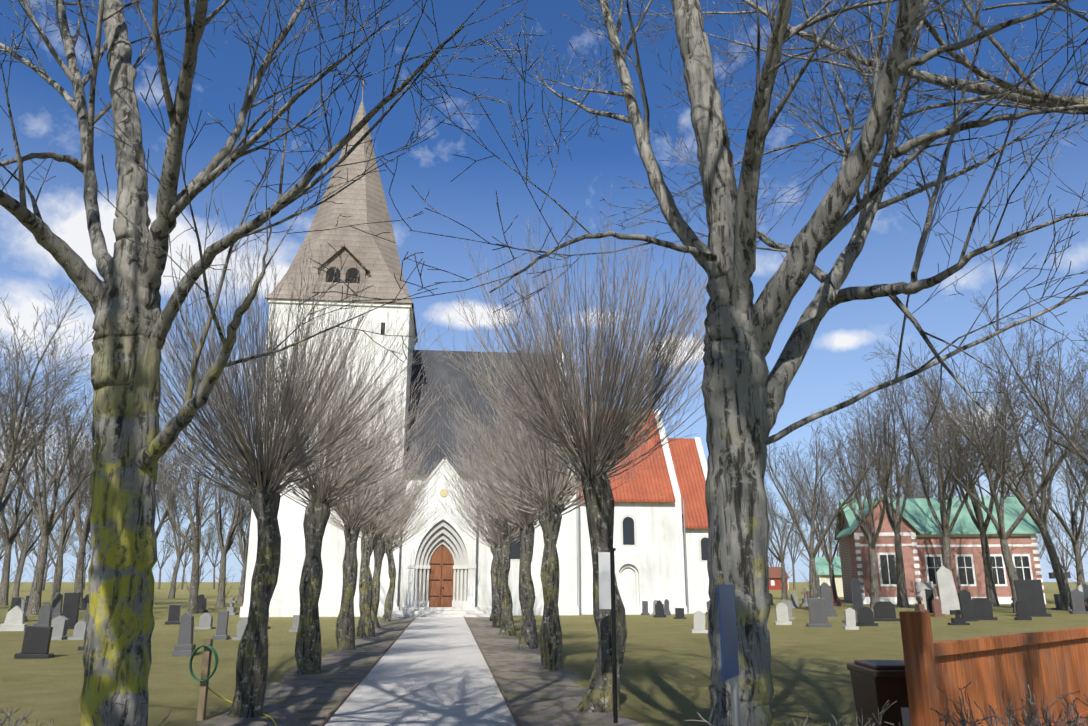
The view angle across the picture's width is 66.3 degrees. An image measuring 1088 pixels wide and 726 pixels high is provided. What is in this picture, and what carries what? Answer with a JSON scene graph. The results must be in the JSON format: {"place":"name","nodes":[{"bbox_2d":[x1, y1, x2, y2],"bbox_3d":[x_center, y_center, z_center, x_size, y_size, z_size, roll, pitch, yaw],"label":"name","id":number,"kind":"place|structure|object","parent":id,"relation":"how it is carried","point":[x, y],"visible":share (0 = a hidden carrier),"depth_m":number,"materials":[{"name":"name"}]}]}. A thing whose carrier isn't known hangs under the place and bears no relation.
{"place":"outdoors","nodes":[
{"label":"outdoors","id":0,"kind":"place"},
{"bbox_2d":[333,448,440,627],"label":"pollard tree","id":1,"kind":"object","parent":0,"point":[379,550],"depth_m":36.34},
{"bbox_2d":[0,582,1087,725],"bbox_3d":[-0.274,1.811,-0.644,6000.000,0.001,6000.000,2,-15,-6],"label":"lawn","id":2,"kind":"structure","parent":0,"point":[665,679],"depth_m":21.16,"materials":[{"name":"green plant"}]},
{"bbox_2d":[0,606,27,630],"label":"gravestone","id":3,"kind":"object","parent":2,"relation":"on","point":[15,617],"visible":0.88,"depth_m":33.50,"materials":[{"name":"stone"}]},
{"bbox_2d":[14,626,53,658],"bbox_3d":[-13.165,7.262,21.615,0.850,0.813,0.308,3,-14,-4],"label":"gravestone","id":4,"kind":"object","parent":2,"relation":"on","point":[36,642],"visible":0.9,"depth_m":21.55,"materials":[{"name":"black stone"}]},
{"bbox_2d":[0,456,83,596],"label":"tree","id":5,"kind":"object","parent":2,"relation":"on","point":[16,588],"visible":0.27,"depth_m":108.19,"materials":[{"name":"brown plant"}]},
{"bbox_2d":[33,605,52,626],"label":"gravestone","id":6,"kind":"object","parent":2,"relation":"on","point":[45,615],"visible":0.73,"depth_m":36.64,"materials":[{"name":"grey stone"}]},
{"bbox_2d":[0,420,88,605],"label":"tree","id":7,"kind":"object","parent":2,"relation":"on","point":[9,537],"visible":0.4,"depth_m":70.45,"materials":[{"name":"brown plant"}]},
{"bbox_2d":[0,354,89,472],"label":"tree","id":8,"kind":"object","parent":2,"relation":"on","point":[2,466],"visible":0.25,"depth_m":63.62,"materials":[{"name":"brown plant"}]},
{"bbox_2d":[0,273,95,566],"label":"tree","id":9,"kind":"object","parent":2,"relation":"on","point":[13,444],"visible":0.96,"depth_m":40.62,"materials":[{"name":"brown plant"}]},
{"bbox_2d":[0,330,95,614],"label":"tree","id":10,"kind":"object","parent":2,"relation":"on","point":[46,522],"visible":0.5,"depth_m":51.06,"materials":[{"name":"brown plant"}]},
{"bbox_2d":[9,420,93,600],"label":"tree","id":11,"kind":"object","parent":2,"relation":"on","point":[64,535],"visible":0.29,"depth_m":85.05,"materials":[{"name":"brown plant"}]},
{"bbox_2d":[52,592,62,618],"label":"gravestone","id":12,"kind":"object","parent":2,"relation":"on","point":[57,602],"visible":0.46,"depth_m":43.41,"materials":[{"name":"grey stone"}]},
{"bbox_2d":[51,616,70,639],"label":"gravestone","id":13,"kind":"object","parent":2,"relation":"on","point":[59,624],"visible":0.71,"depth_m":28.51,"materials":[{"name":"grey stone"}]},
{"bbox_2d":[38,379,94,607],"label":"tree","id":14,"kind":"object","parent":2,"relation":"on","point":[83,534],"visible":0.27,"depth_m":64.45,"materials":[{"name":"brown plant"}]},
{"bbox_2d":[62,593,80,628],"bbox_3d":[-19.864,10.415,34.972,0.891,1.492,0.308,-3,-13,7],"label":"gravestone","id":15,"kind":"object","parent":2,"relation":"on","point":[71,606],"visible":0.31,"depth_m":34.94,"materials":[{"name":"black stone"}]},
{"bbox_2d":[67,621,86,639],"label":"gravestone","id":16,"kind":"object","parent":2,"relation":"on","point":[80,630],"visible":0.81,"depth_m":28.45,"materials":[{"name":"grey stone"}]},
{"bbox_2d":[0,689,170,725],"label":"hedge","id":17,"kind":"object","parent":2,"relation":"on","point":[7,716],"visible":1,"depth_m":5.43,"materials":[{"name":"brown plant"}]},
{"bbox_2d":[48,420,205,569],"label":"tree","id":18,"kind":"object","parent":2,"relation":"on","point":[161,522],"visible":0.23,"depth_m":63.19,"materials":[{"name":"brown plant"}]},
{"bbox_2d":[165,605,180,624],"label":"gravestone","id":19,"kind":"object","parent":2,"relation":"on","point":[174,614],"visible":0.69,"depth_m":38.59,"materials":[{"name":"black stone"}]},
{"bbox_2d":[171,612,196,656],"bbox_3d":[-9.588,7.269,22.309,0.521,1.152,0.418,-2,-16,-2],"label":"gravestone","id":20,"kind":"object","parent":2,"relation":"on","point":[185,646],"visible":0.88,"depth_m":22.21,"materials":[{"name":"grey stone"}]},
{"bbox_2d":[155,465,231,598],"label":"tree","id":21,"kind":"object","parent":2,"relation":"on","point":[180,551],"visible":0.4,"depth_m":98.79,"materials":[{"name":"brown plant"}]},
{"bbox_2d":[155,411,249,613],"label":"tree","id":22,"kind":"object","parent":2,"relation":"on","point":[192,607],"visible":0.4,"depth_m":52.39,"materials":[{"name":"brown plant"}]},
{"bbox_2d":[197,639,212,720],"bbox_3d":[-4.906,4.574,12.054,0.100,1.099,0.100,2,-15,-6],"label":"wooden post","id":23,"kind":"object","parent":2,"relation":"on","point":[204,685],"visible":0.86,"depth_m":12.02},
{"bbox_2d":[189,645,217,681],"bbox_3d":[-4.908,4.325,12.007,0.401,0.501,0.089,0,-15,-1],"label":"garden hose","id":24,"kind":"object","parent":23,"relation":"hanging from","point":[214,651],"visible":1,"depth_m":11.99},
{"bbox_2d":[195,613,215,628],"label":"gravestone","id":25,"kind":"object","parent":2,"relation":"on","point":[206,621],"visible":0.9,"depth_m":34.72,"materials":[{"name":"grey stone"}]},
{"bbox_2d":[212,611,229,639],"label":"gravestone","id":26,"kind":"object","parent":2,"relation":"on","point":[222,625],"visible":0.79,"depth_m":28.48,"materials":[{"name":"grey stone"}]},
{"bbox_2d":[189,425,256,606],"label":"tree","id":27,"kind":"object","parent":2,"relation":"on","point":[221,598],"visible":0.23,"depth_m":65.87,"materials":[{"name":"brown plant"}]},
{"bbox_2d":[208,475,251,601],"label":"tree","id":28,"kind":"object","parent":2,"relation":"on","point":[244,556],"visible":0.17,"depth_m":80.74,"materials":[{"name":"brown plant"}]},
{"bbox_2d":[231,618,247,639],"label":"gravestone","id":29,"kind":"object","parent":2,"relation":"on","point":[241,625],"visible":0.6,"depth_m":28.40,"materials":[{"name":"grey stone"}]},
{"bbox_2d":[63,203,452,717],"bbox_3d":[-4.468,1.586,13.237,5.933,8.137,5.671,2,-15,-6],"label":"pollard tree","id":30,"kind":"object","parent":2,"relation":"on","point":[278,453],"depth_m":12.82,"materials":[{"name":"plant"}]},
{"bbox_2d":[0,0,542,725],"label":"tree","id":31,"kind":"object","parent":2,"relation":"on","point":[132,324],"visible":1,"depth_m":7.43,"materials":[{"name":"grey plant"}]},
{"bbox_2d":[214,317,440,673],"bbox_3d":[-5.124,3.045,19.177,5.376,8.443,5.795,2,-15,-6],"label":"pollard tree","id":32,"kind":"object","parent":2,"relation":"on","point":[335,488],"depth_m":18.67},
{"bbox_2d":[272,392,446,650],"bbox_3d":[-5.745,4.696,24.701,5.662,7.959,5.886,2,-15,-6],"label":"pollard tree","id":33,"kind":"object","parent":2,"relation":"on","point":[360,515],"depth_m":24.62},
{"bbox_2d":[296,422,440,637],"bbox_3d":[-6.621,6.071,30.532,5.589,8.264,5.083,2,-15,-6],"label":"pollard tree","id":34,"kind":"object","parent":2,"relation":"on","point":[379,525],"depth_m":30.30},
{"bbox_2d":[342,472,445,621],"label":"pollard tree","id":35,"kind":"object","parent":2,"relation":"on","point":[396,543],"depth_m":42.06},
{"bbox_2d":[195,617,644,725],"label":"path verges","id":36,"kind":"structure","parent":2,"relation":"on","point":[535,694],"depth_m":15.68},
{"bbox_2d":[608,548,617,722],"bbox_3d":[1.001,3.878,11.945,0.112,2.391,0.112,2,-15,-6],"label":"notice post","id":37,"kind":"object","parent":36,"relation":"on","point":[613,627],"visible":0.87,"depth_m":11.91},
{"bbox_2d":[598,552,610,608],"bbox_3d":[0.881,3.158,12.099,0.170,0.800,0.012,0,-15,1],"label":"sign","id":38,"kind":"object","parent":37,"relation":"attached to","point":[604,582],"visible":1,"depth_m":12.09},
{"bbox_2d":[318,616,521,725],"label":"path edging kerb","id":39,"kind":"structure","parent":2,"relation":"on","point":[339,704],"depth_m":15.25,"materials":[{"name":"grey"}]},
{"bbox_2d":[324,616,516,725],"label":"path gravel","id":40,"kind":"structure","parent":2,"relation":"on","point":[430,671],"depth_m":15.47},
{"bbox_2d":[391,607,490,616],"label":"entrance steps","id":41,"kind":"structure","parent":2,"relation":"on","point":[440,611],"depth_m":46.43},
{"bbox_2d":[407,457,478,606],"bbox_3d":[-5.928,9.835,48.741,4.232,8.542,1.070,2,-15,-6],"label":"church portal","id":42,"kind":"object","parent":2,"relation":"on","point":[424,603],"depth_m":47.83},
{"bbox_2d":[240,299,709,616],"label":"church walls","id":43,"kind":"structure","parent":2,"relation":"on","point":[660,547],"depth_m":50.00,"materials":[{"name":"paint"}]},
{"bbox_2d":[266,81,417,341],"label":"church spire","id":44,"kind":"structure","parent":43,"relation":"on","point":[363,200],"depth_m":53.89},
{"bbox_2d":[326,267,359,282],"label":"belfry openings","id":45,"kind":"object","parent":44,"relation":"in","point":[352,272],"visible":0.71,"depth_m":52.14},
{"bbox_2d":[414,520,467,600],"bbox_3d":[-5.939,11.460,48.413,3.540,5.233,0.759,2,-15,-6],"label":"portal surround","id":46,"kind":"object","parent":43,"relation":"in","point":[441,532],"visible":0.4,"depth_m":48.46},
{"bbox_2d":[428,544,453,606],"bbox_3d":[-5.971,12.320,48.475,1.500,3.599,0.120,2,-15,-6],"label":"church door","id":47,"kind":"structure","parent":46,"relation":"in","point":[442,554],"depth_m":48.40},
{"bbox_2d":[404,350,567,475],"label":"church roof","id":48,"kind":"structure","parent":43,"relation":"on","point":[437,367],"depth_m":54.08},
{"bbox_2d":[510,517,707,559],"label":"window","id":49,"kind":"structure","parent":43,"relation":"in","point":[628,531],"depth_m":51.39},
{"bbox_2d":[510,514,707,561],"bbox_3d":[4.226,9.950,51.267,13.204,4.501,0.265,4,-15,-14],"label":"window frame","id":50,"kind":"object","parent":43,"relation":"attached to","point":[635,534],"visible":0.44,"depth_m":51.51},
{"bbox_2d":[577,472,688,613],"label":"church downpipes","id":51,"kind":"object","parent":43,"relation":"attached to","point":[579,584],"visible":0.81,"depth_m":50.31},
{"bbox_2d":[574,410,707,528],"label":"roof","id":52,"kind":"structure","parent":43,"relation":"attached to","point":[651,482],"depth_m":53.86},
{"bbox_2d":[437,464,518,620],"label":"pollard tree","id":53,"kind":"object","parent":2,"relation":"on","point":[486,538],"depth_m":42.53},
{"bbox_2d":[445,455,558,626],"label":"pollard tree","id":54,"kind":"object","parent":2,"relation":"on","point":[496,536],"depth_m":36.82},
{"bbox_2d":[434,417,574,635],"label":"pollard tree","id":55,"kind":"object","parent":2,"relation":"on","point":[496,520],"depth_m":31.02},
{"bbox_2d":[439,388,582,648],"bbox_3d":[-0.487,4.707,25.655,5.570,8.393,5.737,2,-15,-6],"label":"pollard tree","id":56,"kind":"object","parent":2,"relation":"on","point":[515,517],"depth_m":25.17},
{"bbox_2d":[0,475,1087,591],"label":"treeline","id":57,"kind":"object","parent":2,"relation":"on","point":[208,535],"visible":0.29,"depth_m":191.35,"materials":[{"name":"brown plant"}]},
{"bbox_2d":[430,329,681,669],"bbox_3d":[0.333,3.141,19.925,6.277,8.420,6.007,2,-15,-6],"label":"pollard tree","id":58,"kind":"object","parent":2,"relation":"on","point":[549,487],"depth_m":19.50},
{"bbox_2d":[435,183,708,712],"bbox_3d":[0.873,1.450,14.005,5.564,8.853,5.899,2,-15,-6],"label":"pollard tree","id":59,"kind":"object","parent":2,"relation":"on","point":[603,441],"depth_m":13.48,"materials":[{"name":"plant"}]},
{"bbox_2d":[614,548,650,614],"bbox_3d":[5.146,13.183,50.386,2.400,3.900,0.600,2,-15,-6],"label":"blind doorway","id":60,"kind":"structure","parent":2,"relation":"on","point":[632,559],"depth_m":50.60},
{"bbox_2d":[653,600,665,617],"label":"gravestone","id":61,"kind":"object","parent":2,"relation":"on","point":[659,609],"visible":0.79,"depth_m":46.02,"materials":[{"name":"black stone"}]},
{"bbox_2d":[298,0,1087,725],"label":"tree","id":62,"kind":"object","parent":2,"relation":"on","point":[744,388],"visible":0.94,"depth_m":7.62,"materials":[{"name":"grey plant"}]},
{"bbox_2d":[690,611,707,632],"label":"gravestone","id":63,"kind":"object","parent":2,"relation":"on","point":[698,621],"visible":0.83,"depth_m":32.15,"materials":[{"name":"stone"}]},
{"bbox_2d":[725,583,740,725],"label":"post","id":64,"kind":"object","parent":2,"relation":"on","point":[735,701],"visible":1,"depth_m":6.09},
{"bbox_2d":[717,584,738,681],"bbox_3d":[1.327,1.925,5.991,0.012,0.640,0.500,-7,-16,23],"label":"sign","id":65,"kind":"object","parent":64,"relation":"attached to","point":[728,633],"visible":1,"depth_m":5.95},
{"bbox_2d":[774,603,791,624],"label":"gravestone","id":66,"kind":"object","parent":2,"relation":"on","point":[782,615],"visible":0.88,"depth_m":38.25,"materials":[{"name":"stone"}]},
{"bbox_2d":[764,472,820,598],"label":"tree","id":67,"kind":"object","parent":2,"relation":"on","point":[781,556],"visible":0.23,"depth_m":93.53,"materials":[{"name":"brown plant"}]},
{"bbox_2d":[806,598,831,626],"bbox_3d":[11.946,10.906,36.339,0.992,1.236,0.418,-3,-13,7],"label":"gravestone","id":68,"kind":"object","parent":2,"relation":"on","point":[817,608],"visible":0.9,"depth_m":36.25,"materials":[{"name":"grey stone"}]},
{"bbox_2d":[777,450,872,601],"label":"tree","id":69,"kind":"object","parent":2,"relation":"on","point":[829,557],"visible":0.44,"depth_m":82.40,"materials":[{"name":"brown plant"}]},
{"bbox_2d":[820,582,837,616],"bbox_3d":[16.081,13.471,47.447,0.894,1.914,0.418,-1,-16,-5],"label":"gravestone","id":70,"kind":"object","parent":2,"relation":"on","point":[825,591],"visible":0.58,"depth_m":47.38,"materials":[{"name":"grey stone"}]},
{"bbox_2d":[577,0,1087,244],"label":"alley tree","id":71,"kind":"object","parent":2,"relation":"on","point":[1030,98],"visible":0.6,"depth_m":11.06,"materials":[{"name":"brown plant"}]},
{"bbox_2d":[764,409,917,597],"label":"tree","id":72,"kind":"object","parent":2,"relation":"on","point":[812,551],"visible":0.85,"depth_m":57.43,"materials":[{"name":"brown plant"}]},
{"bbox_2d":[843,608,858,629],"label":"gravestone","id":73,"kind":"object","parent":2,"relation":"on","point":[850,620],"visible":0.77,"depth_m":34.43,"materials":[{"name":"stone"}]},
{"bbox_2d":[851,578,862,610],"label":"gravestone","id":74,"kind":"object","parent":2,"relation":"on","point":[856,595],"visible":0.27,"depth_m":47.47,"materials":[{"name":"black stone"}]},
{"bbox_2d":[807,403,926,609],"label":"tree","id":75,"kind":"object","parent":2,"relation":"on","point":[871,537],"visible":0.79,"depth_m":60.26,"materials":[{"name":"brown plant"}]},
{"bbox_2d":[856,606,877,625],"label":"gravestone","id":76,"kind":"object","parent":2,"relation":"on","point":[865,615],"visible":0.81,"depth_m":37.03,"materials":[{"name":"black stone"}]},
{"bbox_2d":[847,660,908,725],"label":"wheelie bin","id":77,"kind":"object","parent":2,"relation":"on","point":[877,684],"visible":0.62,"depth_m":8.25,"materials":[{"name":"brown plastic"}]},
{"bbox_2d":[901,707,910,725],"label":"bin label","id":78,"kind":"object","parent":77,"relation":"attached to","point":[905,712],"visible":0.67,"depth_m":8.15,"materials":[{"name":"white paint"}]},
{"bbox_2d":[839,366,931,607],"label":"tree","id":79,"kind":"object","parent":2,"relation":"on","point":[895,524],"visible":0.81,"depth_m":65.21,"materials":[{"name":"brown plant"}]},
{"bbox_2d":[684,682,1087,725],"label":"hedge","id":80,"kind":"object","parent":2,"relation":"on","point":[963,722],"visible":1,"depth_m":5.42,"materials":[{"name":"brown plant"}]},
{"bbox_2d":[873,601,899,620],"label":"gravestone","id":81,"kind":"object","parent":2,"relation":"on","point":[884,610],"visible":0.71,"depth_m":41.58,"materials":[{"name":"black stone"}]},
{"bbox_2d":[825,446,950,498],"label":"tree","id":82,"kind":"object","parent":2,"relation":"on","point":[894,481],"visible":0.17,"depth_m":100.11,"materials":[{"name":"brown plant"}]},
{"bbox_2d":[707,0,1087,104],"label":"alley tree","id":83,"kind":"object","parent":2,"relation":"on","point":[1045,2],"visible":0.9,"depth_m":2.08,"materials":[{"name":"brown plant"}]},
{"bbox_2d":[849,417,971,508],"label":"tree","id":84,"kind":"object","parent":2,"relation":"on","point":[922,488],"visible":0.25,"depth_m":81.82,"materials":[{"name":"brown plant"}]},
{"bbox_2d":[915,581,934,605],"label":"gravestone","id":85,"kind":"object","parent":2,"relation":"on","point":[921,586],"visible":0.33,"depth_m":67.93,"materials":[{"name":"stone"}]},
{"bbox_2d":[925,589,933,612],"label":"gravestone","id":86,"kind":"object","parent":2,"relation":"on","point":[929,594],"visible":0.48,"depth_m":52.54,"materials":[{"name":"black stone"}]},
{"bbox_2d":[930,599,944,616],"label":"gravestone","id":87,"kind":"object","parent":2,"relation":"on","point":[936,608],"visible":0.83,"depth_m":46.94,"materials":[{"name":"pink stone"}]},
{"bbox_2d":[839,498,1043,601],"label":"brick house walls","id":88,"kind":"structure","parent":2,"relation":"on","point":[848,556],"depth_m":74.73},
{"bbox_2d":[834,496,1040,539],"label":"roof","id":89,"kind":"structure","parent":88,"relation":"on","point":[917,516],"depth_m":77.80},
{"bbox_2d":[854,532,1045,603],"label":"building trim","id":90,"kind":"structure","parent":88,"relation":"attached to","point":[913,600],"depth_m":74.38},
{"bbox_2d":[880,555,1030,583],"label":"windows","id":91,"kind":"structure","parent":88,"relation":"in","point":[931,571],"depth_m":74.44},
{"bbox_2d":[936,565,959,613],"bbox_3d":[24.600,13.850,50.840,1.523,2.914,0.308,-5,-14,-2],"label":"gravestone","id":92,"kind":"object","parent":2,"relation":"on","point":[948,597],"visible":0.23,"depth_m":50.75,"materials":[{"name":"stone"}]},
{"bbox_2d":[947,610,969,624],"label":"gravestone","id":93,"kind":"object","parent":2,"relation":"on","point":[957,620],"visible":0.92,"depth_m":37.91,"materials":[{"name":"black stone"}]},
{"bbox_2d":[875,356,1055,581],"bbox_3d":[28.133,7.707,56.256,9.136,18.088,13.799,2,-15,-6],"label":"tree","id":94,"kind":"object","parent":2,"relation":"on","point":[945,528],"visible":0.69,"depth_m":56.01,"materials":[{"name":"brown plant"}]},
{"bbox_2d":[958,590,977,620],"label":"gravestone","id":95,"kind":"object","parent":2,"relation":"on","point":[965,600],"visible":0.73,"depth_m":41.64,"materials":[{"name":"black stone"}]},
{"bbox_2d":[861,322,1087,610],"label":"tree","id":96,"kind":"object","parent":2,"relation":"on","point":[1040,518],"visible":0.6,"depth_m":59.72,"materials":[{"name":"brown plant"}]},
{"bbox_2d":[910,334,1052,606],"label":"tree","id":97,"kind":"object","parent":2,"relation":"on","point":[981,525],"visible":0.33,"depth_m":67.16,"materials":[{"name":"brown plant"}]},
{"bbox_2d":[971,598,997,619],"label":"gravestone","id":98,"kind":"object","parent":2,"relation":"on","point":[982,609],"visible":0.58,"depth_m":42.82,"materials":[{"name":"black stone"}]},
{"bbox_2d":[899,611,1087,725],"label":"wooden fence","id":99,"kind":"object","parent":2,"relation":"on","point":[1051,666],"visible":0.98,"depth_m":8.59,"materials":[{"name":"wood"}]},
{"bbox_2d":[903,356,1087,612],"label":"tree","id":100,"kind":"object","parent":2,"relation":"on","point":[1011,570],"visible":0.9,"depth_m":52.66,"materials":[{"name":"brown plant"}]},
{"bbox_2d":[982,417,1057,515],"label":"tree","id":101,"kind":"object","parent":2,"relation":"on","point":[1022,488],"visible":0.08,"depth_m":88.00,"materials":[{"name":"brown plant"}]},
{"bbox_2d":[958,402,1087,586],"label":"tree","id":102,"kind":"object","parent":2,"relation":"on","point":[1074,535],"visible":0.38,"depth_m":79.24,"materials":[{"name":"brown plant"}]},
{"bbox_2d":[1014,601,1031,619],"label":"gravestone","id":103,"kind":"object","parent":2,"relation":"on","point":[1021,610],"visible":0.81,"depth_m":42.80,"materials":[{"name":"black stone"}]},
{"bbox_2d":[969,291,1087,465],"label":"tree","id":104,"kind":"object","parent":2,"relation":"on","point":[1077,451],"visible":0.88,"depth_m":49.99,"materials":[{"name":"brown plant"}]},
{"bbox_2d":[1014,579,1051,616],"bbox_3d":[27.615,13.363,47.290,1.804,2.042,0.308,-4,-14,7],"label":"gravestone","id":105,"kind":"object","parent":2,"relation":"on","point":[1030,593],"visible":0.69,"depth_m":47.25,"materials":[{"name":"black stone"}]},
{"bbox_2d":[1002,364,1087,509],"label":"tree","id":106,"kind":"object","parent":2,"relation":"on","point":[1083,472],"visible":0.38,"depth_m":69.30,"materials":[{"name":"brown plant"}]},
{"bbox_2d":[1048,572,1070,609],"bbox_3d":[36.902,15.977,59.334,1.959,3.099,0.418,-1,-16,-5],"label":"gravestone","id":107,"kind":"object","parent":2,"relation":"on","point":[1057,596],"visible":0.31,"depth_m":59.10,"materials":[{"name":"grey stone"}]},
{"bbox_2d":[1069,589,1087,613],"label":"gravestone","id":108,"kind":"object","parent":2,"relation":"on","point":[1077,601],"visible":0.88,"depth_m":51.07,"materials":[{"name":"grey stone"}]},
{"bbox_2d":[0,0,1087,581],"label":"sky","id":109,"kind":"structure","parent":0,"point":[44,121],"materials":[{"name":"blue"}]},
{"bbox_2d":[816,572,843,596],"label":"pale outbuilding walls","id":110,"kind":"structure","parent":0,"point":[839,584],"depth_m":108.34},
{"bbox_2d":[815,557,841,574],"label":"roof","id":111,"kind":"structure","parent":110,"relation":"on","point":[822,563],"depth_m":109.99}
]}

